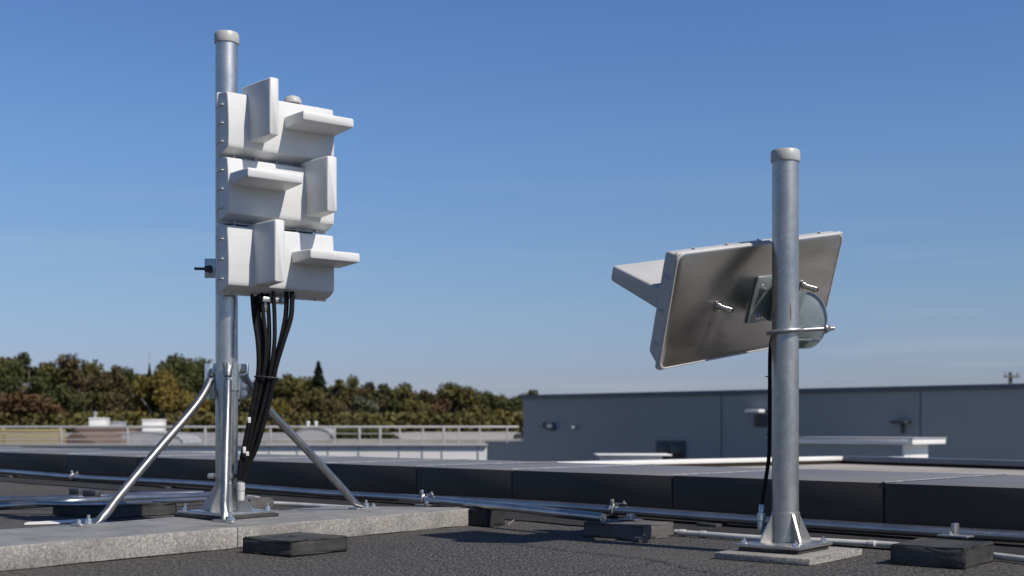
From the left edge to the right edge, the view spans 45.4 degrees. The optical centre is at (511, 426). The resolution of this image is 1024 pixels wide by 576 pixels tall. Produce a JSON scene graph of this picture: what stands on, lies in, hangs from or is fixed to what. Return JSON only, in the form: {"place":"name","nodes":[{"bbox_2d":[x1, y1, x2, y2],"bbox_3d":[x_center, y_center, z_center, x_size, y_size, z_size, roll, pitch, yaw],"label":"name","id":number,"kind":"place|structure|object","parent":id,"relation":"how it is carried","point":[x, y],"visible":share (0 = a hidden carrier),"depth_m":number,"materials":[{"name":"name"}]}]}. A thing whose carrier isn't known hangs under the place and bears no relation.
{"place":"outdoors","nodes":[
{"label":"outdoors","id":0,"kind":"place"},
{"bbox_2d":[0,428,65,443],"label":"board screen","id":1,"kind":"object","parent":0,"point":[3,430],"visible":0.48,"depth_m":30.99,"materials":[{"name":"brown wood"}]},
{"bbox_2d":[88,412,109,425],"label":"roof unit","id":2,"kind":"structure","parent":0,"point":[95,421],"depth_m":40.02,"materials":[{"name":"white metal"}]},
{"bbox_2d":[110,421,126,425],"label":"roof unit","id":3,"kind":"structure","parent":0,"point":[116,423],"depth_m":41.01,"materials":[{"name":"grey metal"}]},
{"bbox_2d":[0,434,289,443],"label":"flat building","id":4,"kind":"structure","parent":0,"point":[265,436],"depth_m":52.09,"materials":[{"name":"white paint"}]},
{"bbox_2d":[62,428,141,443],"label":"pitched roof","id":5,"kind":"structure","parent":4,"relation":"on","point":[96,436],"depth_m":36.01,"materials":[{"name":"brown tile"}]},
{"bbox_2d":[142,419,166,430],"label":"roof unit","id":6,"kind":"structure","parent":4,"relation":"on","point":[153,422],"depth_m":40.01,"materials":[{"name":"white metal"}]},
{"bbox_2d":[117,431,200,442],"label":"arched roof","id":7,"kind":"structure","parent":4,"relation":"on","point":[157,436],"depth_m":38.00,"materials":[{"name":"grey metal"}]},
{"bbox_2d":[296,421,332,438],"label":"arched roof","id":8,"kind":"structure","parent":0,"point":[316,436],"depth_m":43.00,"materials":[{"name":"grey metal"}]},
{"bbox_2d":[266,432,522,443],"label":"flat building","id":9,"kind":"structure","parent":0,"point":[455,436],"depth_m":41.40,"materials":[{"name":"white paint"}]},
{"bbox_2d":[336,428,401,438],"bbox_3d":[-5.049,0.275,42.899,2.517,0.518,1.492,0,0,0],"label":"railing","id":10,"kind":"object","parent":9,"relation":"on","point":[363,436],"visible":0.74,"depth_m":42.31,"materials":[{"name":"metal"}]},
{"bbox_2d":[513,432,522,439],"bbox_3d":[0.336,0.347,43.080,0.627,0.338,2.239,0,0,0],"label":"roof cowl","id":11,"kind":"object","parent":9,"relation":"on","point":[517,436],"visible":0.35,"depth_m":42.00,"materials":[{"name":"metal"}]},
{"bbox_2d":[0,481,1023,575],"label":"roof","id":12,"kind":"structure","parent":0,"point":[469,550],"depth_m":3.47,"materials":[{"name":"grey asphalt"}]},
{"bbox_2d":[0,488,209,509],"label":"tube rack","id":13,"kind":"object","parent":12,"relation":"on","point":[78,497],"visible":0.87,"depth_m":5.44,"materials":[{"name":"metal"}]},
{"bbox_2d":[53,499,176,518],"bbox_3d":[-1.698,0.350,5.237,0.406,0.056,0.345,0,0,38],"label":"support block","id":14,"kind":"object","parent":12,"relation":"on","point":[139,509],"depth_m":5.12,"materials":[{"name":"rubber"}]},
{"bbox_2d":[0,520,236,570],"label":"concrete slab","id":15,"kind":"structure","parent":12,"relation":"on","point":[38,547],"depth_m":3.50,"materials":[{"name":"grey concrete"}]},
{"bbox_2d":[24,518,94,524],"bbox_3d":[-1.748,0.371,4.791,0.102,0.006,0.328,0,0,42],"label":"metal strip","id":16,"kind":"object","parent":15,"relation":"on","point":[55,522],"visible":0.75,"depth_m":4.76,"materials":[{"name":"silver metal"}]},
{"bbox_2d":[246,496,273,508],"bbox_3d":[-1.198,0.350,5.597,0.174,0.054,0.144,0,0,38],"label":"support block","id":17,"kind":"object","parent":12,"relation":"on","point":[257,502],"depth_m":5.54,"materials":[{"name":"concrete"}]},
{"bbox_2d":[243,532,346,557],"bbox_3d":[-0.649,0.352,3.669,0.218,0.050,0.229,0,0,38],"label":"support block","id":18,"kind":"object","parent":12,"relation":"on","point":[294,544],"depth_m":3.60,"materials":[{"name":"rubber"}]},
{"bbox_2d":[246,495,348,507],"bbox_3d":[-0.875,0.346,5.554,0.843,0.052,0.102,0,0,28],"label":"pipe","id":19,"kind":"object","parent":12,"relation":"on","point":[297,504],"visible":0.35,"depth_m":5.64,"materials":[{"name":"silver metal"}]},
{"bbox_2d":[143,506,469,547],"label":"concrete slab","id":20,"kind":"structure","parent":12,"relation":"on","point":[339,520],"depth_m":4.25,"materials":[{"name":"grey concrete"}]},
{"bbox_2d":[70,30,379,526],"bbox_3d":[-0.926,-0.525,4.221,0.377,1.669,1.171,0,0,31],"label":"steel mast","id":21,"kind":"object","parent":20,"relation":"on","point":[228,384],"visible":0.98,"depth_m":4.19,"materials":[{"name":"metal"}]},
{"bbox_2d":[215,156,336,233],"bbox_3d":[-0.779,-0.789,4.188,0.419,0.266,0.238,0,0,-37],"label":"panel antenna","id":22,"kind":"object","parent":21,"relation":"attached to","point":[302,198],"visible":0.91,"depth_m":4.16,"materials":[{"name":"plastic"}]},
{"bbox_2d":[194,219,359,311],"bbox_3d":[-0.795,-0.541,4.183,0.536,0.292,0.280,0,0,-21],"label":"panel antenna","id":23,"kind":"object","parent":21,"relation":"attached to","point":[265,257],"visible":0.95,"depth_m":4.13,"materials":[{"name":"plastic"}]},
{"bbox_2d":[237,291,294,500],"bbox_3d":[-0.843,-0.107,4.190,0.194,0.721,0.074,0,0,0],"label":"cable bundle","id":24,"kind":"object","parent":23,"relation":"hanging from","point":[267,366],"visible":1,"depth_m":4.17,"materials":[{"name":"black rubber"}]},
{"bbox_2d":[215,77,353,166],"bbox_3d":[-0.779,-1.032,4.188,0.419,0.307,0.238,0,0,-37],"label":"panel antenna","id":25,"kind":"object","parent":21,"relation":"attached to","point":[258,121],"visible":0.88,"depth_m":4.14,"materials":[{"name":"plastic"}]},
{"bbox_2d":[470,507,504,526],"bbox_3d":[-0.094,0.340,4.652,0.094,0.074,0.104,0,0,38],"label":"support block","id":26,"kind":"object","parent":12,"relation":"on","point":[481,517],"depth_m":4.62,"materials":[{"name":"black rubber"}]},
{"bbox_2d":[398,490,606,522],"bbox_3d":[-0.091,0.288,4.551,0.133,0.069,1.188,0,0,-37],"label":"conduit","id":27,"kind":"object","parent":26,"relation":"on","point":[424,500],"visible":1,"depth_m":4.50,"materials":[{"name":"metal"}]},
{"bbox_2d":[584,514,673,539],"bbox_3d":[0.400,0.341,4.196,0.244,0.073,0.204,0,0,38],"label":"support block","id":28,"kind":"object","parent":12,"relation":"on","point":[630,524],"depth_m":4.14,"materials":[{"name":"rubber"}]},
{"bbox_2d":[620,533,667,541],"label":"broken slab","id":29,"kind":"structure","parent":12,"relation":"on","point":[636,538],"depth_m":4.04,"materials":[{"name":"concrete"}]},
{"bbox_2d":[714,547,861,565],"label":"paving slab","id":30,"kind":"structure","parent":12,"relation":"on","point":[830,554],"depth_m":3.42,"materials":[{"name":"concrete"}]},
{"bbox_2d":[735,148,832,553],"bbox_3d":[0.787,-0.228,3.545,0.200,1.167,0.225,0,0,38],"label":"steel mast","id":31,"kind":"object","parent":30,"relation":"on","point":[785,531],"visible":1,"depth_m":3.55,"materials":[{"name":"metal"}]},
{"bbox_2d":[611,231,842,369],"bbox_3d":[0.726,-0.392,3.726,0.729,0.449,0.485,0,0,-31],"label":"panel antenna","id":32,"kind":"object","parent":31,"relation":"attached to","point":[709,303],"visible":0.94,"depth_m":3.65,"materials":[{"name":"grey plastic"}]},
{"bbox_2d":[757,334,771,532],"bbox_3d":[0.758,0.015,3.634,0.025,0.595,0.115,0,0,36],"label":"cable","id":33,"kind":"object","parent":31,"relation":"hanging from","point":[761,515],"visible":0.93,"depth_m":3.63,"materials":[{"name":"rubber"}]},
{"bbox_2d":[674,529,1023,562],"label":"pipe","id":34,"kind":"object","parent":12,"relation":"on","point":[997,556],"visible":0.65,"depth_m":3.87,"materials":[{"name":"silver metal"}]},
{"bbox_2d":[890,523,993,569],"bbox_3d":[1.225,0.330,3.422,0.204,0.094,0.377,0,0,38],"label":"support block","id":35,"kind":"object","parent":12,"relation":"on","point":[960,554],"depth_m":3.30,"materials":[{"name":"rubber"}]},
{"bbox_2d":[0,0,1023,404],"label":"sky","id":36,"kind":"structure","parent":0,"point":[497,164],"materials":[{"name":"blue"}]},
{"bbox_3d":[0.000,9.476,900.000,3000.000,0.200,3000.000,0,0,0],"label":"ground","id":37,"kind":"structure","parent":0,"visible":0},
{"bbox_2d":[0,356,26,391],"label":"broadleaf tree","id":38,"kind":"object","parent":37,"relation":"on","point":[2,359],"visible":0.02,"depth_m":127.94,"materials":[{"name":"green plant"}]},
{"bbox_2d":[0,352,57,399],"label":"broadleaf tree","id":39,"kind":"object","parent":37,"relation":"on","point":[12,371],"visible":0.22,"depth_m":125.20,"materials":[{"name":"green plant"}]},
{"bbox_2d":[0,391,68,428],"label":"broadleaf tree","id":40,"kind":"object","parent":37,"relation":"on","point":[16,402],"visible":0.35,"depth_m":110.33,"materials":[{"name":"green plant"}]},
{"bbox_2d":[29,361,72,392],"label":"broadleaf tree","id":41,"kind":"object","parent":37,"relation":"on","point":[49,367],"visible":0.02,"depth_m":129.90,"materials":[{"name":"green plant"}]},
{"bbox_2d":[29,383,81,415],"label":"broadleaf tree","id":42,"kind":"object","parent":37,"relation":"on","point":[60,395],"visible":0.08,"depth_m":117.65,"materials":[{"name":"green plant"}]},
{"bbox_2d":[48,353,99,420],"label":"broadleaf tree","id":43,"kind":"object","parent":37,"relation":"on","point":[68,366],"visible":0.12,"depth_m":126.59,"materials":[{"name":"green plant"}]},
{"bbox_2d":[61,391,102,430],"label":"broadleaf tree","id":44,"kind":"object","parent":37,"relation":"on","point":[88,397],"visible":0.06,"depth_m":115.33,"materials":[{"name":"green plant"}]},
{"bbox_2d":[81,359,110,411],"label":"broadleaf tree","id":45,"kind":"object","parent":37,"relation":"on","point":[89,369],"visible":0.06,"depth_m":130.68,"materials":[{"name":"green plant"}]},
{"bbox_2d":[87,364,133,412],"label":"broadleaf tree","id":46,"kind":"object","parent":37,"relation":"on","point":[106,381],"visible":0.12,"depth_m":127.30,"materials":[{"name":"green plant"}]},
{"bbox_2d":[93,386,155,412],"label":"broadleaf tree","id":47,"kind":"object","parent":37,"relation":"on","point":[114,401],"visible":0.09,"depth_m":116.27,"materials":[{"name":"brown plant"}]},
{"bbox_2d":[121,366,135,405],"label":"broadleaf tree","id":48,"kind":"object","parent":37,"relation":"on","point":[128,373],"visible":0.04,"depth_m":130.03,"materials":[{"name":"green plant"}]},
{"bbox_2d":[132,364,151,396],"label":"conifer tree","id":49,"kind":"object","parent":37,"relation":"on","point":[149,372],"visible":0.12,"depth_m":126.92,"materials":[{"name":"green plant"}]},
{"bbox_2d":[124,370,189,430],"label":"broadleaf tree","id":50,"kind":"object","parent":37,"relation":"on","point":[158,390],"visible":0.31,"depth_m":114.75,"materials":[{"name":"green plant"}]},
{"bbox_2d":[153,352,206,410],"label":"broadleaf tree","id":51,"kind":"object","parent":37,"relation":"on","point":[184,372],"visible":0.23,"depth_m":125.18,"materials":[{"name":"green plant"}]},
{"bbox_2d":[160,391,211,432],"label":"broadleaf tree","id":52,"kind":"object","parent":37,"relation":"on","point":[183,402],"visible":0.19,"depth_m":112.94,"materials":[{"name":"green plant"}]},
{"bbox_2d":[184,356,213,396],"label":"broadleaf tree","id":53,"kind":"object","parent":37,"relation":"on","point":[200,380],"visible":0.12,"depth_m":127.55,"materials":[{"name":"green plant"}]},
{"bbox_2d":[190,399,214,432],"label":"broadleaf tree","id":54,"kind":"object","parent":37,"relation":"on","point":[212,406],"visible":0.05,"depth_m":115.30,"materials":[{"name":"green plant"}]},
{"bbox_2d":[238,399,249,412],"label":"broadleaf tree","id":55,"kind":"object","parent":37,"relation":"on","point":[241,408],"visible":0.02,"depth_m":128.50,"materials":[{"name":"green plant"}]},
{"bbox_2d":[0,444,487,459],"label":"white wall","id":56,"kind":"structure","parent":37,"relation":"on","point":[458,451],"depth_m":28.00,"materials":[{"name":"paint"}]},
{"bbox_2d":[0,426,520,443],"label":"guard rail","id":57,"kind":"object","parent":56,"relation":"on","point":[334,433],"visible":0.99,"depth_m":28.09,"materials":[{"name":"grey metal"}]},
{"bbox_2d":[238,394,271,429],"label":"broadleaf tree","id":58,"kind":"object","parent":37,"relation":"on","point":[246,402],"visible":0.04,"depth_m":115.64,"materials":[{"name":"green plant"}]},
{"bbox_2d":[0,410,522,432],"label":"undergrowth","id":59,"kind":"object","parent":37,"relation":"on","point":[422,418],"visible":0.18,"depth_m":109.58,"materials":[{"name":"green plant"}]},
{"bbox_2d":[245,377,286,431],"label":"broadleaf tree","id":60,"kind":"object","parent":37,"relation":"on","point":[278,382],"visible":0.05,"depth_m":126.53,"materials":[{"name":"green plant"}]},
{"bbox_2d":[21,366,510,410],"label":"woodland","id":61,"kind":"object","parent":37,"relation":"on","point":[34,370],"depth_m":134.29,"materials":[{"name":"green plant"}]},
{"bbox_2d":[264,397,306,432],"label":"broadleaf tree","id":62,"kind":"object","parent":37,"relation":"on","point":[279,405],"visible":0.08,"depth_m":113.85,"materials":[{"name":"green plant"}]},
{"bbox_2d":[272,373,312,401],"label":"broadleaf tree","id":63,"kind":"object","parent":37,"relation":"on","point":[291,385],"visible":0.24,"depth_m":126.84,"materials":[{"name":"green plant"}]},
{"bbox_2d":[283,388,328,431],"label":"broadleaf tree","id":64,"kind":"object","parent":37,"relation":"on","point":[309,400],"visible":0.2,"depth_m":115.77,"materials":[{"name":"green plant"}]},
{"bbox_2d":[307,361,339,424],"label":"conifer tree","id":65,"kind":"object","parent":37,"relation":"on","point":[318,381],"visible":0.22,"depth_m":123.68,"materials":[{"name":"green plant"}]},
{"bbox_2d":[313,397,351,424],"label":"broadleaf tree","id":66,"kind":"object","parent":37,"relation":"on","point":[323,405],"visible":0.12,"depth_m":114.56,"materials":[{"name":"green plant"}]},
{"bbox_2d":[327,379,351,408],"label":"broadleaf tree","id":67,"kind":"object","parent":37,"relation":"on","point":[341,395],"visible":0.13,"depth_m":127.83,"materials":[{"name":"green plant"}]},
{"bbox_2d":[328,374,359,398],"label":"broadleaf tree","id":68,"kind":"object","parent":37,"relation":"on","point":[352,382],"visible":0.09,"depth_m":129.69,"materials":[{"name":"green plant"}]},
{"bbox_2d":[340,396,383,428],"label":"broadleaf tree","id":69,"kind":"object","parent":37,"relation":"on","point":[358,402],"visible":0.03,"depth_m":115.95,"materials":[{"name":"green plant"}]},
{"bbox_2d":[348,381,393,415],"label":"broadleaf tree","id":70,"kind":"object","parent":37,"relation":"on","point":[366,389],"visible":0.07,"depth_m":126.39,"materials":[{"name":"green plant"}]},
{"bbox_2d":[373,383,395,411],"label":"broadleaf tree","id":71,"kind":"object","parent":37,"relation":"on","point":[385,390],"visible":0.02,"depth_m":128.88,"materials":[{"name":"green plant"}]},
{"bbox_2d":[376,399,408,432],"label":"broadleaf tree","id":72,"kind":"object","parent":37,"relation":"on","point":[392,405],"visible":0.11,"depth_m":115.91,"materials":[{"name":"green plant"}]},
{"bbox_2d":[392,381,415,431],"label":"broadleaf tree","id":73,"kind":"object","parent":37,"relation":"on","point":[404,392],"visible":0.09,"depth_m":125.68,"materials":[{"name":"green plant"}]},
{"bbox_2d":[396,397,441,431],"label":"broadleaf tree","id":74,"kind":"object","parent":37,"relation":"on","point":[407,405],"visible":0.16,"depth_m":114.58,"materials":[{"name":"green plant"}]},
{"bbox_2d":[418,389,440,405],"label":"broadleaf tree","id":75,"kind":"object","parent":37,"relation":"on","point":[427,397],"visible":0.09,"depth_m":128.64,"materials":[{"name":"green plant"}]},
{"bbox_2d":[421,398,461,431],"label":"broadleaf tree","id":76,"kind":"object","parent":37,"relation":"on","point":[443,405],"visible":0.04,"depth_m":116.58,"materials":[{"name":"brown plant"}]},
{"bbox_2d":[436,381,485,425],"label":"broadleaf tree","id":77,"kind":"object","parent":37,"relation":"on","point":[459,398],"visible":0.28,"depth_m":124.31,"materials":[{"name":"green plant"}]},
{"bbox_2d":[455,405,494,431],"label":"broadleaf tree","id":78,"kind":"object","parent":37,"relation":"on","point":[474,408],"visible":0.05,"depth_m":114.35,"materials":[{"name":"green plant"}]},
{"bbox_2d":[477,390,498,412],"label":"broadleaf tree","id":79,"kind":"object","parent":37,"relation":"on","point":[487,398],"visible":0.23,"depth_m":127.68,"materials":[{"name":"green plant"}]},
{"bbox_2d":[493,393,506,404],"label":"broadleaf tree","id":80,"kind":"object","parent":37,"relation":"on","point":[500,397],"visible":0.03,"depth_m":128.33,"materials":[{"name":"green plant"}]},
{"bbox_2d":[484,408,519,431],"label":"broadleaf tree","id":81,"kind":"object","parent":37,"relation":"on","point":[497,410],"visible":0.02,"depth_m":113.78,"materials":[{"name":"green plant"}]},
{"bbox_2d":[485,441,523,460],"bbox_3d":[0.560,4.920,39.295,1.640,8.913,2.440,0,0,42],"label":"annex","id":82,"kind":"object","parent":37,"relation":"on","point":[504,451],"visible":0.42,"depth_m":38.39,"materials":[{"name":"grey stone"}]},
{"bbox_2d":[495,396,522,410],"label":"broadleaf tree","id":83,"kind":"object","parent":37,"relation":"on","point":[516,401],"visible":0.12,"depth_m":126.52,"materials":[{"name":"green plant"}]},
{"bbox_2d":[0,447,1023,555],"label":"parapet wall","id":84,"kind":"structure","parent":37,"relation":"on","point":[982,501],"depth_m":4.99,"materials":[{"name":"metal"}]},
{"bbox_2d":[0,469,1023,542],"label":"conduit","id":85,"kind":"object","parent":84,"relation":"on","point":[707,519],"visible":0.84,"depth_m":4.68,"materials":[{"name":"metal"}]},
{"bbox_2d":[504,405,522,412],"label":"broadleaf tree","id":86,"kind":"object","parent":37,"relation":"on","point":[513,409],"visible":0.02,"depth_m":115.55,"materials":[{"name":"green plant"}]},
{"bbox_2d":[517,389,538,400],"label":"broadleaf tree","id":87,"kind":"object","parent":37,"relation":"on","point":[532,392],"visible":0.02,"depth_m":129.84,"materials":[{"name":"green plant"}]},
{"bbox_2d":[520,383,1023,461],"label":"slate building","id":88,"kind":"structure","parent":37,"relation":"on","point":[978,421],"depth_m":32.48,"materials":[{"name":"metal"}]},
{"bbox_2d":[656,441,684,459],"bbox_3d":[4.413,0.752,34.138,0.948,0.717,0.075,0,0,42],"label":"window","id":89,"kind":"structure","parent":88,"relation":"in","point":[676,448],"depth_m":34.04,"materials":[{"name":"glass"}]},
{"bbox_2d":[734,464,1023,474],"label":"adjoining roof","id":90,"kind":"structure","parent":37,"relation":"on","point":[863,467],"depth_m":10.14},
{"bbox_2d":[564,456,842,466],"bbox_3d":[1.579,0.311,10.447,3.700,0.070,0.140,0,0,-35],"label":"roof edge","id":91,"kind":"object","parent":90,"relation":"on","point":[726,462],"visible":0.56,"depth_m":10.55,"materials":[{"name":"white metal"}]},
{"bbox_2d":[840,456,1023,469],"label":"roof edge","id":92,"kind":"object","parent":90,"relation":"on","point":[957,463],"visible":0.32,"depth_m":10.52,"materials":[{"name":"grey metal"}]},
{"bbox_2d":[1004,371,1019,383],"bbox_3d":[24.420,3.338,59.973,0.750,12.076,0.331,0,0,0],"label":"utility pole","id":93,"kind":"object","parent":37,"relation":"on","point":[1010,376],"visible":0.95,"depth_m":59.83,"materials":[{"name":"grey wood"}]},
{"bbox_3d":[14.000,5.226,21.500,26.000,8.300,16.000,0,0,0],"label":"lower building","id":94,"kind":"object","parent":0,"visible":0},
{"bbox_2d":[594,453,671,460],"bbox_3d":[1.470,0.704,15.000,0.900,0.744,0.600,0,0,0],"label":"roof hatch","id":95,"kind":"object","parent":94,"relation":"on","point":[627,456],"visible":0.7,"depth_m":14.75,"materials":[{"name":"white metal"}]},
{"bbox_2d":[799,437,946,457],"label":"rooftop unit","id":96,"kind":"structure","parent":94,"relation":"on","point":[916,447],"depth_m":16.50,"materials":[{"name":"white metal"}]}
]}

